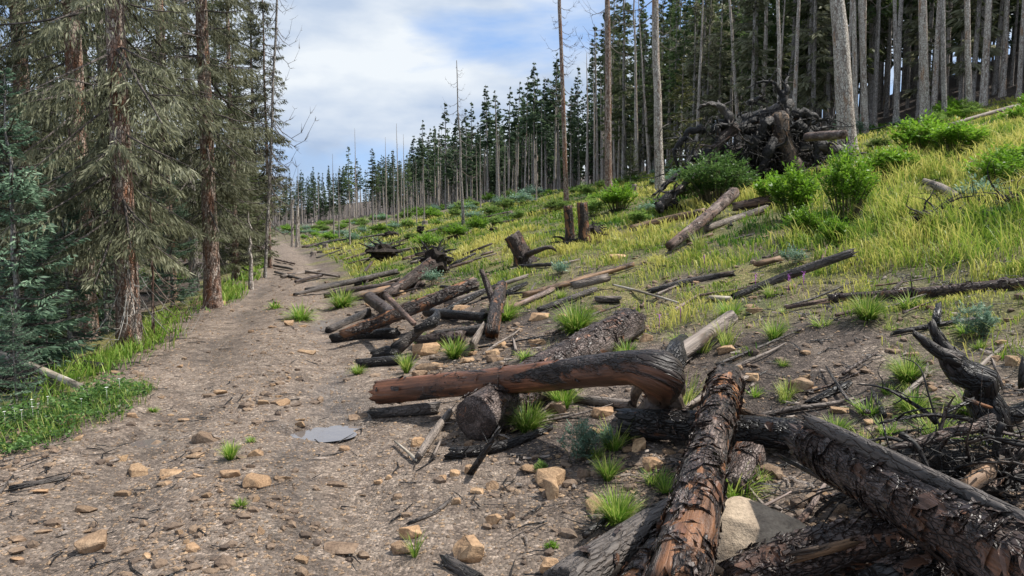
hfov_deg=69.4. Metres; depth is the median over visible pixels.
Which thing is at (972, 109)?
shrub
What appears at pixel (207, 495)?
stone
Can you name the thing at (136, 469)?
stone
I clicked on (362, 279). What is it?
fallen log
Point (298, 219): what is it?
dead tree
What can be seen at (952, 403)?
grass tuft
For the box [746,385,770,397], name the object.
grass tuft
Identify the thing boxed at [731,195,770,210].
fallen log
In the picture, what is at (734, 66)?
dead tree
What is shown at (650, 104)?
spruce tree
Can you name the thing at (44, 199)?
spruce tree
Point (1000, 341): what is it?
stone
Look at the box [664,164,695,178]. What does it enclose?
shrub
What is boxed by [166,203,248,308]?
dead limbs
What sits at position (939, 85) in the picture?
spruce tree
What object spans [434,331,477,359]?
grass tuft
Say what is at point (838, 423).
grass tuft
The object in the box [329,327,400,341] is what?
fallen log
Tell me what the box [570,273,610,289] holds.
split timber
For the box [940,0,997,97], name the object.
spruce tree
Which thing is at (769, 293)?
grass tuft
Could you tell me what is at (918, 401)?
grass tuft
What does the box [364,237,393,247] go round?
shrub
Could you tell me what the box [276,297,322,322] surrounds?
grass tuft
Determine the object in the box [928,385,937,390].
stone
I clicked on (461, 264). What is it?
fallen log
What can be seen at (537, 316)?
stone
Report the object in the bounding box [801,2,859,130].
spruce tree
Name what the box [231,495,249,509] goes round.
grass tuft
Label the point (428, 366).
stone
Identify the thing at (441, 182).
distant forest
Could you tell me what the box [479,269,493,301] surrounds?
snag arm
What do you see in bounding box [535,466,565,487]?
stone
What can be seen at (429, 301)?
fallen log
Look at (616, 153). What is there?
spruce tree
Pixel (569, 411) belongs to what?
wood chips
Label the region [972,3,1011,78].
spruce tree
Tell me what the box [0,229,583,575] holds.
dirt road
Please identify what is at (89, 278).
dead limbs
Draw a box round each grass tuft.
[148,406,160,412]
[217,437,243,459]
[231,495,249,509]
[245,435,254,443]
[264,300,282,309]
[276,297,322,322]
[322,286,364,309]
[346,363,366,374]
[350,365,367,374]
[392,351,415,373]
[396,530,427,557]
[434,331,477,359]
[484,295,526,320]
[506,395,559,433]
[510,348,536,360]
[538,293,605,334]
[544,388,587,408]
[551,287,568,297]
[582,481,646,527]
[586,453,635,481]
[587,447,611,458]
[593,412,635,452]
[612,337,638,350]
[631,464,677,487]
[652,473,676,494]
[663,332,692,339]
[683,385,702,404]
[685,368,705,400]
[688,228,707,248]
[690,332,721,352]
[703,292,748,315]
[709,314,743,345]
[726,462,772,496]
[726,476,770,500]
[727,486,740,498]
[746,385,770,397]
[747,315,799,340]
[750,283,787,296]
[755,465,772,482]
[768,377,803,393]
[773,377,798,401]
[775,358,789,366]
[807,311,835,326]
[818,412,857,431]
[832,285,895,320]
[842,393,890,416]
[846,426,883,445]
[865,415,908,436]
[876,346,939,387]
[876,380,900,395]
[884,385,942,419]
[885,321,900,330]
[888,289,926,309]
[893,396,964,442]
[937,387,1000,414]
[948,398,966,414]
[949,321,977,336]
[959,430,1023,444]
[968,336,987,351]
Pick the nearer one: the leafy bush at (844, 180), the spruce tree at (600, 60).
the leafy bush at (844, 180)
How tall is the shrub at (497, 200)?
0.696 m
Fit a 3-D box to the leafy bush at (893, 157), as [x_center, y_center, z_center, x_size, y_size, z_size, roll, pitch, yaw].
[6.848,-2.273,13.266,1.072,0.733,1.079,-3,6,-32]
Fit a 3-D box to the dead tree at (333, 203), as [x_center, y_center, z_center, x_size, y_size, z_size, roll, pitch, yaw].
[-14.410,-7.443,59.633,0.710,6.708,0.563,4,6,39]
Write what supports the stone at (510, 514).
on the dirt road
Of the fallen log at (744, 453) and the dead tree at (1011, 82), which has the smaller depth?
the fallen log at (744, 453)
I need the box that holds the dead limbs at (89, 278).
[22,209,147,337]
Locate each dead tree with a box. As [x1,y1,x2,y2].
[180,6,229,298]
[245,211,259,289]
[298,190,300,244]
[332,154,334,233]
[335,171,341,236]
[351,154,359,217]
[382,142,390,225]
[392,155,394,220]
[394,123,399,223]
[401,137,405,220]
[414,177,416,224]
[423,157,426,220]
[436,60,485,224]
[480,145,482,206]
[502,150,505,201]
[515,150,517,194]
[534,131,537,200]
[539,0,582,200]
[575,0,651,195]
[591,43,598,183]
[594,29,602,181]
[611,0,684,189]
[611,52,620,179]
[615,44,620,177]
[628,0,645,175]
[629,9,640,172]
[633,0,653,173]
[690,0,708,154]
[722,0,750,143]
[761,1,767,98]
[775,0,790,80]
[776,0,780,101]
[830,0,859,156]
[852,0,858,134]
[856,0,873,122]
[858,0,868,133]
[870,0,906,120]
[871,0,891,126]
[918,0,929,124]
[931,0,954,113]
[956,5,961,85]
[964,0,972,104]
[981,6,982,44]
[1009,0,1018,86]
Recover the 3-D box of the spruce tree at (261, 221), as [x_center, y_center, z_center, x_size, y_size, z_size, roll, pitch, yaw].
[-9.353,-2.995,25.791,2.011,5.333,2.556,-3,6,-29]
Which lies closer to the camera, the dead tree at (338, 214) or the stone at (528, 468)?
the stone at (528, 468)
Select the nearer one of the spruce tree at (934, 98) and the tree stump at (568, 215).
the tree stump at (568, 215)
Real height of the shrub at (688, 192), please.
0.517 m
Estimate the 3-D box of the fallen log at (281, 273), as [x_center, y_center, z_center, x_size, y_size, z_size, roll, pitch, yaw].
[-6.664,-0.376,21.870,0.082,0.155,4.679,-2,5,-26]
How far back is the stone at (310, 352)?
9.00 m
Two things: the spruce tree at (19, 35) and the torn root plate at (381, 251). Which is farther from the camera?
the torn root plate at (381, 251)
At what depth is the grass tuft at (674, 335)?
6.44 m
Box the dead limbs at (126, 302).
[48,193,215,345]
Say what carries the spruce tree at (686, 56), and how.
on the ground at (798, 363)
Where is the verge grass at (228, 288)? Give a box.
[0,257,263,413]
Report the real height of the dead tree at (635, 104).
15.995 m
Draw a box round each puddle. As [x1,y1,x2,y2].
[130,439,166,447]
[290,427,356,441]
[328,425,367,430]
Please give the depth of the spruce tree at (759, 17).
39.41 m
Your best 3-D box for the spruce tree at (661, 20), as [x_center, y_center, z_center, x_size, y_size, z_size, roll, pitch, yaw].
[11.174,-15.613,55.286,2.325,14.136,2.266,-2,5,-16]
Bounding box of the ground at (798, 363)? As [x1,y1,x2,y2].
[0,51,1023,575]
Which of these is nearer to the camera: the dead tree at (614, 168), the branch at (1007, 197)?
the branch at (1007, 197)
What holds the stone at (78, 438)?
on the dirt road
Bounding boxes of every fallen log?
[0,350,86,391]
[7,369,59,388]
[9,381,53,394]
[44,356,103,369]
[273,264,292,269]
[274,258,294,264]
[274,271,301,278]
[280,268,321,277]
[293,269,399,295]
[294,274,322,282]
[305,270,339,277]
[305,279,348,289]
[306,240,330,247]
[316,249,341,257]
[323,282,425,297]
[325,308,371,332]
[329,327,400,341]
[339,277,479,339]
[342,285,389,300]
[343,252,365,260]
[347,277,400,293]
[354,280,372,285]
[354,355,401,367]
[363,261,372,273]
[363,291,398,323]
[367,401,440,417]
[368,349,685,408]
[380,257,438,299]
[380,287,420,298]
[383,293,416,325]
[397,247,416,250]
[410,280,421,293]
[414,330,465,345]
[422,308,487,321]
[431,284,494,314]
[431,323,501,334]
[439,285,478,290]
[443,274,527,304]
[447,260,473,268]
[450,252,475,264]
[453,253,496,264]
[455,306,646,441]
[462,243,492,255]
[480,250,493,255]
[484,210,511,216]
[485,280,506,338]
[492,218,519,224]
[505,281,527,296]
[509,287,561,308]
[518,262,551,267]
[521,262,634,297]
[536,287,597,312]
[542,496,667,575]
[594,296,621,302]
[614,407,805,452]
[617,519,663,575]
[629,208,704,230]
[642,362,745,575]
[645,270,735,293]
[664,187,739,250]
[665,310,737,368]
[703,205,768,231]
[717,514,909,575]
[725,441,766,496]
[729,248,858,299]
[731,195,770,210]
[740,408,771,416]
[753,256,783,267]
[783,420,1023,575]
[784,298,829,309]
[803,130,847,141]
[826,276,1023,301]
[857,544,959,575]
[922,178,961,200]
[948,103,1021,124]
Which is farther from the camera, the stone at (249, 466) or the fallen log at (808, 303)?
the fallen log at (808, 303)
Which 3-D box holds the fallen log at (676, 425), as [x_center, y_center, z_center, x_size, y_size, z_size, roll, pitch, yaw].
[1.152,0.815,4.332,1.172,0.292,0.239,3,6,35]
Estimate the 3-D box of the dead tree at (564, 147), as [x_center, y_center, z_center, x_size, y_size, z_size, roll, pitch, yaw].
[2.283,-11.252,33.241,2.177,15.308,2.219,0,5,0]
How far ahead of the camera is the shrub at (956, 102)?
26.38 m
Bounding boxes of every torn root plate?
[358,232,406,264]
[406,236,455,277]
[417,225,423,233]
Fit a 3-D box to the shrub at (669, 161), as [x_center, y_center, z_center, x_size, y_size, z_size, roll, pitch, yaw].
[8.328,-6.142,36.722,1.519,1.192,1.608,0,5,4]
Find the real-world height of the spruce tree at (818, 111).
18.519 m
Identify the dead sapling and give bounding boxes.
[138,155,210,333]
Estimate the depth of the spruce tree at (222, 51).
26.46 m
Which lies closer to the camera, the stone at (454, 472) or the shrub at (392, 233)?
the stone at (454, 472)
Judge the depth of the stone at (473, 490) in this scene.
4.22 m
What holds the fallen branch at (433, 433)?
on the dirt road
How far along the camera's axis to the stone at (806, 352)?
5.37 m
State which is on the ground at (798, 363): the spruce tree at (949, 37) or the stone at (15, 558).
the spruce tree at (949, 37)
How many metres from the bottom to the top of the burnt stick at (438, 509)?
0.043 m
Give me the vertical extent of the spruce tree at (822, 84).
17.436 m
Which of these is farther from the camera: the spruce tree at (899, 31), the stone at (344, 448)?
the spruce tree at (899, 31)
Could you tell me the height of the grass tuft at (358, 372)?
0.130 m
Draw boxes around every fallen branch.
[0,354,87,392]
[393,440,416,461]
[415,402,456,458]
[439,552,483,575]
[444,423,552,459]
[573,394,637,407]
[612,284,678,303]
[685,375,748,407]
[686,232,713,243]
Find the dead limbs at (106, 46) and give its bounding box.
[9,0,206,132]
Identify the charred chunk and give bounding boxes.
[413,309,440,332]
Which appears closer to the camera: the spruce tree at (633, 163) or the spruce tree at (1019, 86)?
the spruce tree at (1019, 86)
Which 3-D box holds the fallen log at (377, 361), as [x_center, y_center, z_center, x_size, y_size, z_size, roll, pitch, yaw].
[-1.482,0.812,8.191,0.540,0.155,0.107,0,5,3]
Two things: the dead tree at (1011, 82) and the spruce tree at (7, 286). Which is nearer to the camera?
the spruce tree at (7, 286)
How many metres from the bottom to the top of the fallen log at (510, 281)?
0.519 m
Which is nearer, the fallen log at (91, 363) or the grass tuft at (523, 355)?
the grass tuft at (523, 355)
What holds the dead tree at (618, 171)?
on the ground at (798, 363)
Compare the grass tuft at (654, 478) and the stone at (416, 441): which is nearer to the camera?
the grass tuft at (654, 478)
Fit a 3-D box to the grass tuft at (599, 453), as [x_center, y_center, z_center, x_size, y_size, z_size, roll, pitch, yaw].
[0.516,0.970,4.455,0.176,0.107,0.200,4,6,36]
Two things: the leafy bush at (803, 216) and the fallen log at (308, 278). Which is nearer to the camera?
the leafy bush at (803, 216)
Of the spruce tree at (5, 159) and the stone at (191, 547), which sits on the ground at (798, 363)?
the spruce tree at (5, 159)
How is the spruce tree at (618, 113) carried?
on the ground at (798, 363)
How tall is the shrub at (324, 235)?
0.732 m
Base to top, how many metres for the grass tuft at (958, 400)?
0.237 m
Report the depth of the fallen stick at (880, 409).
4.22 m
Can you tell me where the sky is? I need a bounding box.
[0,0,1011,211]
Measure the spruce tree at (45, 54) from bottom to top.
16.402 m
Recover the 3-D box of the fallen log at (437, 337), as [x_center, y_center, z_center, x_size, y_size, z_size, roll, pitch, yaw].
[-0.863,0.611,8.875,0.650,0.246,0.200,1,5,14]
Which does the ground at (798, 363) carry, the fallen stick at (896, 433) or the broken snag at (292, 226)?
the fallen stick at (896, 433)
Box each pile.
[633,58,905,213]
[784,369,1023,524]
[856,318,1023,513]
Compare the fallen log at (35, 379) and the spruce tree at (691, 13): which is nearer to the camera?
the fallen log at (35, 379)
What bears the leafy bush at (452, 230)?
on the ground at (798, 363)
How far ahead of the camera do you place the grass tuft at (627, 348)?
6.42 m
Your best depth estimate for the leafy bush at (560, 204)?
28.30 m
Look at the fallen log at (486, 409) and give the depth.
5.79 m
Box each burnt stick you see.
[406,496,452,524]
[466,424,503,474]
[803,380,852,403]
[890,317,975,335]
[931,301,941,323]
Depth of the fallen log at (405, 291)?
14.04 m
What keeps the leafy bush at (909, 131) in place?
on the ground at (798, 363)
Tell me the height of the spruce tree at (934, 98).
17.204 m
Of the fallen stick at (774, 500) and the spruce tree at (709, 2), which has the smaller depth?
the fallen stick at (774, 500)
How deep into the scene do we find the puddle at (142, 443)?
5.56 m
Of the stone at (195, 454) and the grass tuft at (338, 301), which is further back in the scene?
the grass tuft at (338, 301)
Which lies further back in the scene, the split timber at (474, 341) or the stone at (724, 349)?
the split timber at (474, 341)
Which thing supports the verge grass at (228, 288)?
on the ground at (798, 363)
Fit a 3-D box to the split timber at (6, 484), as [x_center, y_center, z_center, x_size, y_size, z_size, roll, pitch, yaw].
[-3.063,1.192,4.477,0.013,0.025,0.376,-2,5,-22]
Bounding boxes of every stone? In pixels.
[0,464,11,468]
[9,535,26,541]
[10,557,23,560]
[31,489,48,492]
[33,529,52,533]
[49,447,57,452]
[72,435,82,440]
[73,529,106,553]
[75,505,97,512]
[113,490,131,495]
[117,454,127,460]
[127,413,137,417]
[128,463,147,476]
[142,552,150,558]
[156,480,172,485]
[159,469,181,475]
[159,474,171,478]
[175,529,183,534]
[178,418,188,421]
[185,452,204,457]
[186,542,199,552]
[191,431,220,443]
[201,492,211,497]
[213,389,227,393]
[219,470,240,477]
[242,472,270,488]
[246,464,254,467]
[248,449,263,456]
[252,495,259,501]
[257,525,264,534]
[258,400,269,404]
[273,476,292,479]
[276,398,289,405]
[283,320,293,325]
[294,555,308,563]
[295,421,305,426]
[297,349,315,354]
[324,541,358,554]
[327,480,347,486]
[339,445,349,450]
[348,412,367,420]
[373,479,382,483]
[390,540,411,554]
[392,493,401,499]
[399,525,421,538]
[410,437,424,446]
[411,370,427,375]
[412,342,439,355]
[415,363,442,370]
[450,469,459,476]
[451,497,460,504]
[452,305,467,310]
[452,531,484,562]
[460,357,474,363]
[464,440,472,445]
[464,464,475,473]
[468,351,476,355]
[470,487,483,493]
[485,348,499,354]
[485,513,501,524]
[486,354,496,362]
[486,480,498,489]
[495,341,505,348]
[506,511,514,519]
[519,464,535,472]
[528,313,548,320]
[528,339,545,346]
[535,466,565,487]
[539,557,558,573]
[542,478,558,499]
[544,401,565,413]
[577,467,590,478]
[585,495,601,513]
[589,406,612,417]
[590,305,601,311]
[608,254,625,259]
[622,446,631,452]
[632,437,645,451]
[640,334,652,341]
[642,457,663,471]
[662,448,675,454]
[716,345,735,354]
[744,373,758,381]
[745,308,762,313]
[760,464,780,473]
[787,377,813,391]
[798,374,810,378]
[800,350,810,354]
[830,406,849,413]
[833,504,847,514]
[863,419,874,424]
[905,351,919,356]
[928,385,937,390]
[985,355,1000,361]
[994,339,1006,343]
[1004,355,1020,366]
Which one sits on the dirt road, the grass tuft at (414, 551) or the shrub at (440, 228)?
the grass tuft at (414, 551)
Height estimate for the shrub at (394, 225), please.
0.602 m
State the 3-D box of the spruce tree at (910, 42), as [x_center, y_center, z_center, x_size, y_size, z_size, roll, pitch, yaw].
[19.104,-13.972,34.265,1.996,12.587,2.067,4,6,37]
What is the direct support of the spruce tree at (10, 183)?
on the ground at (798, 363)
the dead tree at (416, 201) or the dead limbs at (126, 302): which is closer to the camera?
the dead limbs at (126, 302)
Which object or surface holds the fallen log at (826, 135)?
on the ground at (798, 363)
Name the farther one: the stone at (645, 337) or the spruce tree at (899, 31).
the spruce tree at (899, 31)
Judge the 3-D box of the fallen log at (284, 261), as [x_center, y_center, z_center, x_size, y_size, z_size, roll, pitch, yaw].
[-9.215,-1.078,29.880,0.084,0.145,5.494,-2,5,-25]
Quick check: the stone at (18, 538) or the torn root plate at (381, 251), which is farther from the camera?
the torn root plate at (381, 251)
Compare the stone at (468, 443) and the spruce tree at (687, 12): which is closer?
the stone at (468, 443)
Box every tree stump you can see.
[310,251,316,256]
[504,230,555,266]
[551,202,608,245]
[551,205,574,248]
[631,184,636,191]
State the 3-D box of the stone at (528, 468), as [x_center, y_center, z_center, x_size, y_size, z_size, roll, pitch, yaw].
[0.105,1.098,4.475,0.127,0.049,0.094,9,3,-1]
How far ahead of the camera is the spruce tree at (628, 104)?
65.03 m
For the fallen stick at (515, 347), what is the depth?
7.90 m
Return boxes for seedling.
[533,458,547,469]
[543,540,558,548]
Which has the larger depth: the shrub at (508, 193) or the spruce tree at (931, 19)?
the shrub at (508, 193)
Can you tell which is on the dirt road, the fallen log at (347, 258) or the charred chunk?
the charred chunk
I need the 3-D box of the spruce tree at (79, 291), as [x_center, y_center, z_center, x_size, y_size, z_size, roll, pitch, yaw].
[-5.831,-0.226,9.586,1.118,2.678,1.149,5,7,44]
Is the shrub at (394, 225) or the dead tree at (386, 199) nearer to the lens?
the shrub at (394, 225)
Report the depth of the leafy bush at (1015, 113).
16.91 m
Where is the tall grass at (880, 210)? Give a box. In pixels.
[769,117,1023,272]
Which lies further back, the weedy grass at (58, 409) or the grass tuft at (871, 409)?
the weedy grass at (58, 409)
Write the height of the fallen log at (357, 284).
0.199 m
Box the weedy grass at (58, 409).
[0,377,159,449]
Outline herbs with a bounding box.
[0,372,154,455]
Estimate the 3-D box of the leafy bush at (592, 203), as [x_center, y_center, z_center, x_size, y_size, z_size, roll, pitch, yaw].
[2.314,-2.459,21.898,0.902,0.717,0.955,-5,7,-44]
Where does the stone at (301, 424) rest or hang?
on the dirt road
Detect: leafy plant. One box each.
[421,267,443,285]
[549,258,569,275]
[556,416,601,464]
[599,423,614,448]
[779,243,810,265]
[950,300,1000,339]
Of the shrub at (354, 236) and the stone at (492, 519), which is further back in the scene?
the shrub at (354, 236)
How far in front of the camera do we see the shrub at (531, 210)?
29.08 m
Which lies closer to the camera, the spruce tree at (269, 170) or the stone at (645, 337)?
the stone at (645, 337)
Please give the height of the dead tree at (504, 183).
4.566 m
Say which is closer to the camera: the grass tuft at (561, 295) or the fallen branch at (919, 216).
the fallen branch at (919, 216)
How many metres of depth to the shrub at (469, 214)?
40.60 m
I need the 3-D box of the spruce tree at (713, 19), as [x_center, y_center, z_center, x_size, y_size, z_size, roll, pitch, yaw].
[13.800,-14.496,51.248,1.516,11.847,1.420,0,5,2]
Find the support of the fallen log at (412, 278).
on the ground at (798, 363)
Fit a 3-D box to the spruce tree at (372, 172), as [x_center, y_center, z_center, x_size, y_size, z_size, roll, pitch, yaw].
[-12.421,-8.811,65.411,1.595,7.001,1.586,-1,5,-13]
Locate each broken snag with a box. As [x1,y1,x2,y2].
[290,199,294,246]
[295,206,298,246]
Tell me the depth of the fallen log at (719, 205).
12.41 m
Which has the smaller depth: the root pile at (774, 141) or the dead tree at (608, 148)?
the root pile at (774, 141)
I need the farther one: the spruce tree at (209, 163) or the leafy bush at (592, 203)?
the leafy bush at (592, 203)
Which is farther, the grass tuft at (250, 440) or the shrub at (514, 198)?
the shrub at (514, 198)
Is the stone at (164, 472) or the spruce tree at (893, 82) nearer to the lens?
the stone at (164, 472)
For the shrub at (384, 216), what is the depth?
82.92 m
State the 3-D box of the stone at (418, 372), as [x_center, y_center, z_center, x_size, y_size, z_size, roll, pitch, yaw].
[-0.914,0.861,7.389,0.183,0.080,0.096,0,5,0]
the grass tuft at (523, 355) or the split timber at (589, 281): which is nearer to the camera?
the grass tuft at (523, 355)
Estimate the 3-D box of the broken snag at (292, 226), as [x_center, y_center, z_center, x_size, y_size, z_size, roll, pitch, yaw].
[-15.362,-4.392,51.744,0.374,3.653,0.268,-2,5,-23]
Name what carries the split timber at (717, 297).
on the ground at (798, 363)
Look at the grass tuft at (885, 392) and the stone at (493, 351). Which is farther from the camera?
the stone at (493, 351)
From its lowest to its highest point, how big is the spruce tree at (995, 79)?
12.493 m
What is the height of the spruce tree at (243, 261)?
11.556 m
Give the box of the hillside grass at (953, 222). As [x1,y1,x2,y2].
[294,95,1023,362]
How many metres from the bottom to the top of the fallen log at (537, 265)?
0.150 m
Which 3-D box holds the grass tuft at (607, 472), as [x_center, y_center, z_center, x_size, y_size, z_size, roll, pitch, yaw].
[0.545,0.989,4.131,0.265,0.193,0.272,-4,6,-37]
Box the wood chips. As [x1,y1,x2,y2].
[1,193,1023,575]
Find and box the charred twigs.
[0,122,1023,575]
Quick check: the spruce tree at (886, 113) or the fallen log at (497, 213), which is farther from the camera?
the spruce tree at (886, 113)
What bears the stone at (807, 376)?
on the ground at (798, 363)
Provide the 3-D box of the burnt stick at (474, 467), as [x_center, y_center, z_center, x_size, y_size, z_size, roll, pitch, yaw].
[-0.172,1.000,4.463,0.261,0.389,0.045,3,6,32]
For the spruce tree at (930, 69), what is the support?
on the ground at (798, 363)
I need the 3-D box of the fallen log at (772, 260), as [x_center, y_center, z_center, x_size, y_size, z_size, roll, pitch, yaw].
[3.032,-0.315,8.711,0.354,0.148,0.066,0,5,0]
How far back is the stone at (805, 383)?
4.85 m
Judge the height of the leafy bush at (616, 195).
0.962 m
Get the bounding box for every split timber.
[0,475,13,493]
[2,481,54,491]
[8,475,70,488]
[390,321,423,352]
[433,439,441,458]
[469,321,484,351]
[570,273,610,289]
[707,295,732,302]
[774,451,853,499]
[790,537,863,563]
[799,411,1023,521]
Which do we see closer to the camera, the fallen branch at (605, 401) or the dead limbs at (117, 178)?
the fallen branch at (605, 401)
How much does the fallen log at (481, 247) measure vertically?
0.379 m
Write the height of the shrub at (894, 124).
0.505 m
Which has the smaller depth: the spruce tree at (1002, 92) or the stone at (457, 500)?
the stone at (457, 500)
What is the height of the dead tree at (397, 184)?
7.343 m
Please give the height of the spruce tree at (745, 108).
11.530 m
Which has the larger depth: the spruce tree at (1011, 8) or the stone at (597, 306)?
the spruce tree at (1011, 8)
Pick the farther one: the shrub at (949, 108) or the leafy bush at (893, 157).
the shrub at (949, 108)
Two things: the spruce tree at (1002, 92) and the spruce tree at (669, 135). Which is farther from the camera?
the spruce tree at (669, 135)
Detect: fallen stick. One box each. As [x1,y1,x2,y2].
[463,413,569,435]
[478,334,554,348]
[481,291,524,299]
[482,328,520,355]
[512,337,517,351]
[520,403,613,426]
[544,417,590,419]
[551,305,619,333]
[582,491,638,538]
[655,285,677,294]
[672,292,702,310]
[700,285,751,296]
[715,328,801,365]
[731,233,754,241]
[736,342,786,365]
[750,488,764,503]
[762,247,783,258]
[762,397,853,416]
[764,491,791,505]
[792,278,858,303]
[796,483,826,522]
[803,371,860,392]
[810,492,842,499]
[825,366,870,413]
[835,295,876,316]
[841,351,878,375]
[870,387,886,417]
[875,274,951,286]
[884,293,926,307]
[892,274,908,289]
[892,362,928,407]
[892,425,952,434]
[902,299,937,313]
[923,400,966,411]
[930,429,1023,444]
[944,247,998,268]
[980,343,1005,364]
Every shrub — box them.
[278,223,290,231]
[300,229,317,234]
[301,223,310,230]
[317,231,337,239]
[319,225,329,231]
[343,230,360,242]
[355,220,367,225]
[356,216,370,224]
[357,226,367,231]
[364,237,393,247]
[366,222,391,230]
[374,212,388,220]
[381,227,398,239]
[387,221,402,227]
[399,208,412,218]
[399,216,417,228]
[400,231,420,238]
[412,211,422,216]
[418,203,435,216]
[422,207,442,216]
[430,211,441,217]
[433,222,462,234]
[447,207,465,216]
[452,199,467,210]
[459,209,483,219]
[464,203,478,210]
[478,191,494,201]
[478,202,500,215]
[487,215,508,225]
[489,197,506,204]
[491,194,515,209]
[506,190,516,197]
[507,188,535,205]
[520,184,546,196]
[526,207,535,214]
[574,181,590,194]
[576,218,607,237]
[581,184,595,192]
[595,178,604,186]
[612,178,622,184]
[620,175,641,183]
[629,200,654,209]
[649,172,677,182]
[650,195,687,212]
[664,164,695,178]
[664,180,699,197]
[667,158,692,168]
[832,114,877,133]
[864,133,895,148]
[889,118,911,127]
[922,109,955,124]
[930,96,958,112]
[933,106,961,117]
[936,98,969,113]
[940,109,968,118]
[953,97,982,112]
[959,104,989,114]
[1014,93,1023,106]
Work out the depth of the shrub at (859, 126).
28.48 m
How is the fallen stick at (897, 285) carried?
on the ground at (798, 363)
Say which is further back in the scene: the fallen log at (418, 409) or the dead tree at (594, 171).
the dead tree at (594, 171)
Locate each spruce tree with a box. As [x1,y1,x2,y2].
[0,0,67,270]
[0,0,106,341]
[0,0,192,340]
[0,0,235,352]
[0,63,20,317]
[0,67,106,374]
[0,171,16,285]
[0,184,85,346]
[0,292,47,409]
[2,0,109,306]
[3,200,88,370]
[22,166,114,357]
[39,74,72,296]
[40,0,158,306]
[58,9,131,298]
[63,174,151,331]
[92,0,241,303]
[106,5,148,258]
[129,0,287,308]
[140,162,202,305]
[141,0,248,292]
[145,114,161,278]
[177,169,187,261]
[182,163,202,261]
[185,1,242,272]
[195,0,271,279]
[219,129,275,265]
[220,8,262,255]
[233,0,286,264]
[236,0,292,267]
[237,0,317,277]
[243,178,279,251]
[342,147,354,245]
[364,149,379,225]
[371,168,380,224]
[404,155,411,216]
[596,12,604,180]
[597,21,620,159]
[599,1,628,176]
[604,0,641,179]
[614,0,636,139]
[614,57,621,167]
[618,28,633,175]
[619,133,641,181]
[630,0,653,171]
[630,40,645,142]
[633,24,653,171]
[639,40,653,160]
[643,8,666,170]
[645,15,653,157]
[648,0,673,141]
[660,0,678,162]
[660,1,677,160]
[662,0,686,154]
[662,0,691,153]
[662,11,675,165]
[662,58,709,177]
[669,0,693,154]
[676,0,709,162]
[676,2,692,141]
[682,0,691,162]
[682,1,700,155]
[683,0,711,154]
[685,0,723,160]
[688,0,724,148]
[697,0,727,147]
[701,0,739,143]
[706,2,722,44]
[706,3,717,147]
[710,0,748,144]
[717,3,739,148]
[718,0,747,144]
[727,5,744,113]
[730,0,776,138]
[735,0,760,139]
[736,0,774,100]
[737,13,749,138]
[738,0,770,107]
[747,0,776,91]
[759,1,793,104]
[768,0,791,86]
[769,0,793,89]
[771,4,791,83]
[780,0,849,110]
[781,0,796,126]
[783,0,805,125]
[783,0,833,125]
[786,0,824,105]
[789,0,809,99]
[789,18,806,100]
[800,11,833,92]
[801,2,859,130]
[802,25,820,126]
[822,12,827,125]
[825,6,856,128]
[829,0,888,86]
[830,53,832,130]
[849,0,858,76]
[851,2,869,114]
[851,2,898,86]
[856,0,903,126]
[859,2,898,125]
[866,21,892,70]
[877,16,884,112]
[879,0,912,121]
[881,14,892,83]
[882,23,887,109]
[883,17,902,117]
[891,1,898,108]
[897,0,918,107]
[900,3,908,99]
[901,0,940,118]
[905,0,936,84]
[907,14,918,97]
[909,0,951,66]
[927,2,946,93]
[929,2,931,105]
[930,0,955,113]
[933,0,984,105]
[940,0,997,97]
[945,0,1015,104]
[946,1,957,101]
[955,0,1010,87]
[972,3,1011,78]
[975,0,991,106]
[978,0,998,102]
[980,0,1021,88]
[988,17,996,98]
[991,0,1010,94]
[992,0,1021,97]
[1004,0,1023,96]
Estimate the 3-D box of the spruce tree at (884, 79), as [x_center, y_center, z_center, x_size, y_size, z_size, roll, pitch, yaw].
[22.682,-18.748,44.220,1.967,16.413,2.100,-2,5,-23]
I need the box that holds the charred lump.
[369,345,400,357]
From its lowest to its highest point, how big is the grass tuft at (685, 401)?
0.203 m
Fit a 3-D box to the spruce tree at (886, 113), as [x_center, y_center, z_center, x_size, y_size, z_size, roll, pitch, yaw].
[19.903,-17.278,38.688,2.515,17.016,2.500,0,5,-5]
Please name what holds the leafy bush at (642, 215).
on the ground at (798, 363)
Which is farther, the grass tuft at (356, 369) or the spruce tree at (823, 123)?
the spruce tree at (823, 123)
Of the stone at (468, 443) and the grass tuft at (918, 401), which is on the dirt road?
the stone at (468, 443)
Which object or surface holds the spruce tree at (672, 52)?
on the ground at (798, 363)
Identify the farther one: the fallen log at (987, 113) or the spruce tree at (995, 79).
the spruce tree at (995, 79)
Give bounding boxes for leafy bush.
[409,230,443,248]
[442,222,469,238]
[466,213,487,231]
[508,207,526,219]
[540,197,572,211]
[583,193,604,216]
[594,179,638,211]
[626,207,653,222]
[670,145,761,207]
[751,169,790,205]
[764,156,824,219]
[778,202,830,237]
[813,136,881,221]
[816,212,854,246]
[864,141,930,181]
[887,108,951,154]
[916,116,990,154]
[949,171,1011,206]
[955,140,1023,188]
[994,139,1023,172]
[996,102,1023,123]
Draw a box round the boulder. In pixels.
[715,496,806,575]
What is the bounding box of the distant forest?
[98,0,1021,243]
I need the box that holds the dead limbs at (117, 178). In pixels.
[40,94,172,240]
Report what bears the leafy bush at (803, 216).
on the ground at (798, 363)

